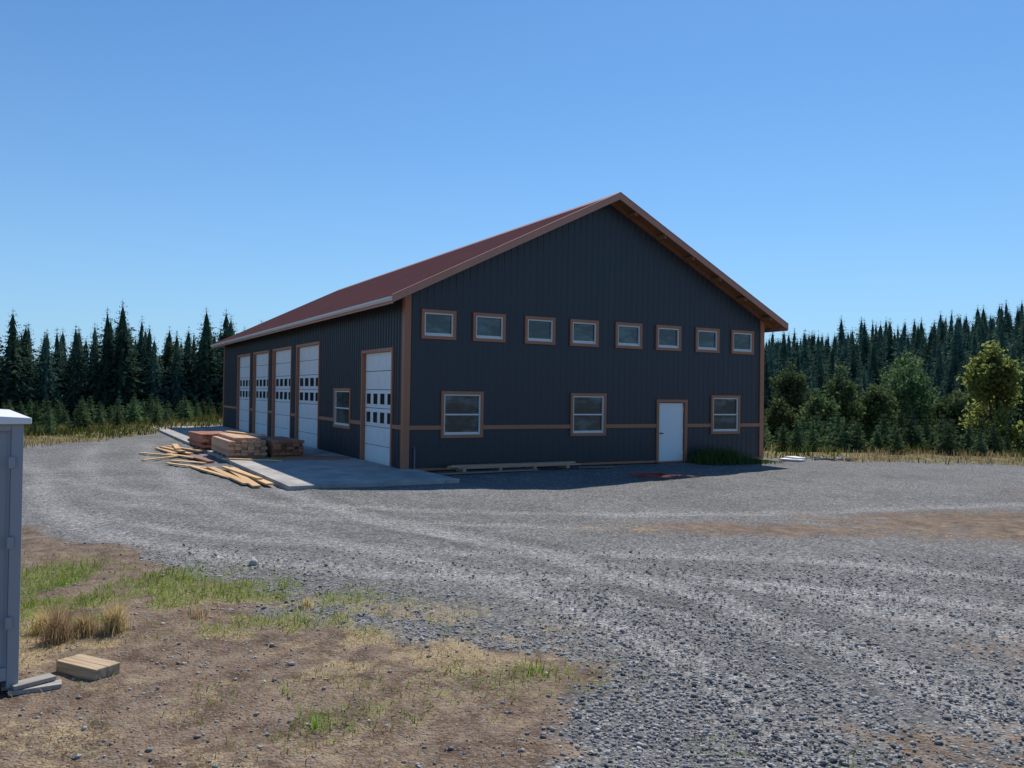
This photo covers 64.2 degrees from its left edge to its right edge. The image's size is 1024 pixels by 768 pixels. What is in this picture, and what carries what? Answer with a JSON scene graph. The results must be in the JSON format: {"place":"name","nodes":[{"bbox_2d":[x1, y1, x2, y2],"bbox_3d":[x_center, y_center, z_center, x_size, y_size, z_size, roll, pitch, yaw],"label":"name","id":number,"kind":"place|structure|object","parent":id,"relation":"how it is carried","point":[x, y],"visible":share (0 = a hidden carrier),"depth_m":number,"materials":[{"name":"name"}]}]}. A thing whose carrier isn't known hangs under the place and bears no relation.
{"place":"outdoors","nodes":[
{"label":"outdoors","id":0,"kind":"place"},
{"bbox_2d":[215,200,600,343],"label":"roof ribs","id":1,"kind":"object","parent":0,"point":[384,286],"visible":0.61,"depth_m":31.47,"materials":[{"name":"red metal"}]},
{"bbox_2d":[0,419,1023,767],"bbox_3d":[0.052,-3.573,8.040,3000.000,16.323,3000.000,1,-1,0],"label":"ground","id":2,"kind":"structure","parent":0,"point":[110,497],"depth_m":9.02,"materials":[{"name":"grey gravel"}]},
{"bbox_2d":[0,409,31,688],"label":"steel storage container","id":3,"kind":"object","parent":2,"relation":"on","point":[12,423],"visible":0.98,"depth_m":6.13,"materials":[{"name":"grey metal"}]},
{"bbox_2d":[1,673,61,695],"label":"scrap boards","id":4,"kind":"object","parent":2,"relation":"on","point":[42,682],"visible":1,"depth_m":6.19,"materials":[{"name":"white wood"}]},
{"bbox_2d":[23,600,63,635],"bbox_3d":[-4.382,2.202,7.672,0.425,0.327,0.394,1,-1,-31],"label":"dry grass tuft","id":5,"kind":"object","parent":2,"relation":"on","point":[34,632],"visible":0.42,"depth_m":7.61,"materials":[{"name":"beige plant"}]},
{"bbox_2d":[22,595,82,614],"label":"green grass tuft","id":6,"kind":"object","parent":2,"relation":"on","point":[32,601],"visible":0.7,"depth_m":8.55,"materials":[{"name":"green plant"}]},
{"bbox_2d":[30,590,92,647],"bbox_3d":[-4.083,2.126,7.393,0.559,0.464,0.505,1,-1,0],"label":"dry grass tuft","id":7,"kind":"object","parent":2,"relation":"on","point":[57,631],"visible":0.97,"depth_m":7.36,"materials":[{"name":"beige plant"}]},
{"bbox_2d":[37,588,124,605],"bbox_3d":[-4.633,2.293,8.778,0.789,0.136,0.784,1,-1,0],"label":"green grass tuft","id":8,"kind":"object","parent":2,"relation":"on","point":[86,595],"visible":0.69,"depth_m":8.88,"materials":[{"name":"green plant"}]},
{"bbox_2d":[67,606,103,639],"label":"dry grass tuft","id":9,"kind":"object","parent":2,"relation":"on","point":[85,624],"visible":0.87,"depth_m":7.56,"materials":[{"name":"beige plant"}]},
{"bbox_2d":[56,654,119,680],"bbox_3d":[-3.429,2.291,6.603,0.482,0.100,0.220,1,-1,26],"label":"timber block","id":10,"kind":"object","parent":2,"relation":"on","point":[85,666],"depth_m":6.54,"materials":[{"name":"beige wood"}]},
{"bbox_2d":[37,573,141,586],"bbox_3d":[-5.087,2.301,9.676,1.232,0.140,0.537,1,-1,-40],"label":"green grass tuft","id":11,"kind":"object","parent":2,"relation":"on","point":[65,580],"visible":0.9,"depth_m":9.57,"materials":[{"name":"green plant"}]},
{"bbox_2d":[94,595,140,637],"bbox_3d":[-3.737,2.159,7.730,0.492,0.409,0.481,1,-1,0],"label":"dry grass tuft","id":12,"kind":"object","parent":2,"relation":"on","point":[114,623],"visible":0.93,"depth_m":7.69,"materials":[{"name":"beige plant"}]},
{"bbox_2d":[122,567,178,586],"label":"green grass tuft","id":13,"kind":"object","parent":2,"relation":"on","point":[152,575],"visible":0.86,"depth_m":9.88,"materials":[{"name":"green plant"}]},
{"bbox_2d":[157,341,183,402],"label":"conifer tree","id":14,"kind":"object","parent":2,"relation":"on","point":[166,360],"visible":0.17,"depth_m":74.22,"materials":[{"name":"green plant"}]},
{"bbox_2d":[138,444,207,468],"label":"loose planks","id":15,"kind":"object","parent":2,"relation":"on","point":[173,450],"visible":0.96,"depth_m":27.58,"materials":[{"name":"beige wood"}]},
{"bbox_2d":[155,602,243,633],"bbox_3d":[-3.118,2.288,8.051,0.817,0.163,0.961,1,-1,0],"label":"dry grass tuft","id":16,"kind":"object","parent":2,"relation":"on","point":[199,614],"visible":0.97,"depth_m":8.17,"materials":[{"name":"plant"}]},
{"bbox_2d":[191,431,283,487],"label":"loose planks","id":17,"kind":"object","parent":2,"relation":"on","point":[242,477],"visible":1,"depth_m":21.49,"materials":[{"name":"beige wood"}]},
{"bbox_2d":[187,455,348,462],"bbox_3d":[-8.104,2.377,25.938,5.562,0.128,2.109,1,-1,5],"label":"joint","id":18,"kind":"object","parent":2,"relation":"on","point":[285,457],"visible":0.93,"depth_m":26.11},
{"bbox_2d":[256,578,301,592],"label":"green grass tuft","id":19,"kind":"object","parent":2,"relation":"on","point":[287,583],"visible":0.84,"depth_m":9.48,"materials":[{"name":"green plant"}]},
{"bbox_2d":[290,595,317,611],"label":"dry grass tuft","id":20,"kind":"object","parent":2,"relation":"on","point":[306,603],"visible":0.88,"depth_m":8.67,"materials":[{"name":"beige plant"}]},
{"bbox_2d":[151,426,458,490],"bbox_3d":[-10.965,2.525,33.669,4.300,0.220,31.988,1,-1,-29],"label":"concrete apron","id":21,"kind":"object","parent":2,"relation":"on","point":[294,474],"visible":0.56,"depth_m":22.18,"materials":[{"name":"grey concrete"}]},
{"bbox_2d":[187,431,227,449],"bbox_3d":[-11.184,2.099,30.574,1.300,0.557,2.708,1,-1,-33],"label":"lumber stack","id":22,"kind":"object","parent":21,"relation":"on","point":[201,440],"visible":0.54,"depth_m":29.86,"materials":[{"name":"brown wood"}]},
{"bbox_2d":[211,433,266,457],"bbox_3d":[-9.173,2.046,27.361,1.200,0.651,3.494,1,-1,-29],"label":"lumber stack","id":23,"kind":"object","parent":21,"relation":"on","point":[232,445],"visible":0.98,"depth_m":26.11,"materials":[{"name":"beige wood"}]},
{"bbox_2d":[255,436,304,457],"bbox_3d":[-7.883,2.113,27.505,1.000,0.557,2.938,1,-1,-32],"label":"lumber stack","id":24,"kind":"object","parent":21,"relation":"on","point":[279,446],"visible":0.78,"depth_m":26.48,"materials":[{"name":"brown wood"}]},
{"bbox_2d":[272,694,363,750],"bbox_3d":[-1.308,2.300,5.615,0.650,0.148,0.761,1,-1,-18],"label":"green grass tuft","id":25,"kind":"object","parent":2,"relation":"on","point":[315,721],"visible":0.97,"depth_m":5.57,"materials":[{"name":"green plant"}]},
{"bbox_2d":[1,541,912,767],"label":"green grass","id":26,"kind":"structure","parent":2,"relation":"on","point":[147,580],"depth_m":8.62,"materials":[{"name":"green plant"}]},
{"bbox_2d":[224,204,759,468],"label":"walls","id":27,"kind":"structure","parent":2,"relation":"on","point":[459,326],"depth_m":26.19,"materials":[{"name":"grey metal"}]},
{"bbox_2d":[239,345,682,465],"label":"white doors","id":28,"kind":"structure","parent":27,"relation":"attached to","point":[670,428],"depth_m":31.54,"materials":[{"name":"paint"}]},
{"bbox_2d":[240,359,663,447],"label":"door lites","id":29,"kind":"object","parent":28,"relation":"attached to","point":[382,396],"depth_m":32.13,"materials":[{"name":"black glass"}]},
{"bbox_2d":[224,205,757,468],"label":"siding ribs","id":30,"kind":"object","parent":27,"relation":"attached to","point":[264,342],"visible":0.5,"depth_m":26.71,"materials":[{"name":"grey metal"}]},
{"bbox_2d":[222,294,764,470],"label":"copper trim","id":31,"kind":"structure","parent":27,"relation":"attached to","point":[404,427],"depth_m":26.45,"materials":[{"name":"brown metal"}]},
{"bbox_2d":[334,312,751,453],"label":"window frames","id":32,"kind":"structure","parent":27,"relation":"attached to","point":[544,340],"depth_m":26.23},
{"bbox_2d":[336,314,749,431],"bbox_3d":[1.357,-0.206,26.544,14.870,3.455,5.638,1,-1,-3],"label":"window glass","id":33,"kind":"object","parent":32,"relation":"in","point":[435,323],"visible":0.99,"depth_m":26.19,"materials":[{"name":"grey glass"}]},
{"bbox_2d":[394,200,783,329],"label":"soffit","id":34,"kind":"structure","parent":27,"relation":"attached to","point":[646,226],"depth_m":28.16,"materials":[{"name":"brown wood"}]},
{"bbox_2d":[212,192,787,347],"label":"roof fascia","id":35,"kind":"structure","parent":34,"relation":"attached to","point":[469,263],"depth_m":26.16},
{"bbox_2d":[210,296,392,346],"bbox_3d":[-10.653,-2.304,35.630,0.120,0.110,30.300,1,-1,-29],"label":"gutter","id":36,"kind":"object","parent":35,"relation":"attached to","point":[367,304],"visible":1,"depth_m":28.48,"materials":[{"name":"grey metal"}]},
{"bbox_2d":[627,212,771,320],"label":"lookout beams","id":37,"kind":"structure","parent":34,"relation":"attached to","point":[686,259],"depth_m":27.96,"materials":[{"name":"brown wood"}]},
{"bbox_2d":[0,300,1023,449],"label":"distant forest","id":38,"kind":"object","parent":2,"relation":"on","point":[106,378],"visible":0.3,"depth_m":73.38,"materials":[{"name":"green plant"}]},
{"bbox_2d":[0,394,1023,455],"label":"young conifers","id":39,"kind":"object","parent":2,"relation":"on","point":[944,438],"visible":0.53,"depth_m":40.96,"materials":[{"name":"green plant"}]},
{"bbox_2d":[447,461,579,471],"bbox_3d":[0.066,2.450,24.292,4.394,0.185,0.500,1,-1,-29],"label":"board stack","id":40,"kind":"object","parent":2,"relation":"on","point":[529,465],"visible":0.92,"depth_m":24.06,"materials":[{"name":"brown wood"}]},
{"bbox_2d":[23,414,1023,465],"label":"dry verge grass","id":41,"kind":"structure","parent":2,"relation":"on","point":[990,454],"depth_m":31.53,"materials":[{"name":"plant"}]},
{"bbox_2d":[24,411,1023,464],"bbox_3d":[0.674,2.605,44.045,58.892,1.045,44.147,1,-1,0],"label":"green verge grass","id":42,"kind":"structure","parent":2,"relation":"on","point":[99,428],"depth_m":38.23,"materials":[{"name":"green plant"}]},
{"bbox_2d":[438,466,613,474],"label":"loose planks","id":43,"kind":"object","parent":2,"relation":"on","point":[518,470],"visible":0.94,"depth_m":23.50,"materials":[{"name":"brown wood"}]},
{"bbox_2d":[492,656,575,689],"bbox_3d":[0.128,2.318,6.681,0.652,0.153,0.682,1,-1,26],"label":"green grass tuft","id":44,"kind":"object","parent":2,"relation":"on","point":[532,668],"visible":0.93,"depth_m":6.67,"materials":[{"name":"green plant"}]},
{"bbox_2d":[628,472,698,477],"bbox_3d":[4.203,2.528,22.574,1.948,0.100,0.976,1,-1,0],"label":"coiled red hose","id":45,"kind":"object","parent":2,"relation":"on","point":[660,475],"visible":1,"depth_m":22.44,"materials":[{"name":"red rubber"}]},
{"bbox_2d":[685,443,781,465],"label":"tall weeds","id":46,"kind":"object","parent":2,"relation":"on","point":[720,457],"visible":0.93,"depth_m":27.78,"materials":[{"name":"green plant"}]},
{"bbox_2d":[763,397,798,440],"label":"tree","id":47,"kind":"object","parent":2,"relation":"on","point":[779,414],"visible":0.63,"depth_m":60.49,"materials":[{"name":"green plant"}]},
{"bbox_2d":[766,361,813,419],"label":"tree","id":48,"kind":"object","parent":2,"relation":"on","point":[793,383],"visible":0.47,"depth_m":68.58,"materials":[{"name":"green plant"}]},
{"bbox_2d":[779,456,805,461],"bbox_3d":[10.186,2.692,29.461,0.810,0.116,0.891,0,-1,41],"label":"white splash block","id":49,"kind":"object","parent":2,"relation":"on","point":[792,458],"depth_m":29.24,"materials":[{"name":"plastic"}]},
{"bbox_2d":[793,388,844,442],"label":"tree","id":50,"kind":"object","parent":2,"relation":"on","point":[822,406],"visible":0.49,"depth_m":59.42,"materials":[{"name":"green plant"}]},
{"bbox_2d":[806,456,856,460],"bbox_3d":[11.903,2.767,30.241,2.174,0.164,1.124,1,-1,0],"label":"rock pile","id":51,"kind":"object","parent":2,"relation":"on","point":[837,457],"visible":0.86,"depth_m":30.09,"materials":[{"name":"stone"}]},
{"bbox_2d":[819,361,866,436],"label":"tree","id":52,"kind":"object","parent":2,"relation":"on","point":[841,389],"visible":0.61,"depth_m":62.21,"materials":[{"name":"green plant"}]},
{"bbox_2d":[853,383,900,447],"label":"tree","id":53,"kind":"object","parent":2,"relation":"on","point":[878,402],"visible":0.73,"depth_m":62.86,"materials":[{"name":"green plant"}]},
{"bbox_2d":[875,350,926,408],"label":"tree","id":54,"kind":"object","parent":2,"relation":"on","point":[900,363],"visible":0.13,"depth_m":75.13,"materials":[{"name":"green plant"}]},
{"bbox_2d":[875,356,940,435],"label":"tree","id":55,"kind":"object","parent":2,"relation":"on","point":[912,387],"visible":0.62,"depth_m":65.18,"materials":[{"name":"green plant"}]},
{"bbox_2d":[927,390,980,435],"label":"tree","id":56,"kind":"object","parent":2,"relation":"on","point":[950,406],"visible":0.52,"depth_m":62.78,"materials":[{"name":"green plant"}]},
{"bbox_2d":[952,381,1023,420],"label":"tree","id":57,"kind":"object","parent":2,"relation":"on","point":[969,396],"visible":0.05,"depth_m":65.30,"materials":[{"name":"green plant"}]},
{"bbox_2d":[956,339,1023,446],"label":"alder tree","id":58,"kind":"object","parent":2,"relation":"on","point":[992,372],"visible":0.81,"depth_m":48.65,"materials":[{"name":"green plant"}]},
{"bbox_2d":[1008,359,1023,447],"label":"tree","id":59,"kind":"object","parent":2,"relation":"on","point":[1018,405],"visible":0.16,"depth_m":67.22,"materials":[{"name":"green plant"}]},
{"bbox_2d":[0,525,1023,767],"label":"dry grass","id":60,"kind":"structure","parent":0,"point":[40,643],"depth_m":6.84,"materials":[{"name":"beige plant"}]},
{"bbox_2d":[0,0,1023,364],"label":"sky","id":61,"kind":"structure","parent":0,"point":[257,161],"materials":[{"name":"blue"}]},
{"bbox_2d":[4,542,1023,767],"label":"gravel","id":62,"kind":"structure","parent":0,"point":[597,718],"depth_m":6.58,"materials":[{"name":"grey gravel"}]}
]}

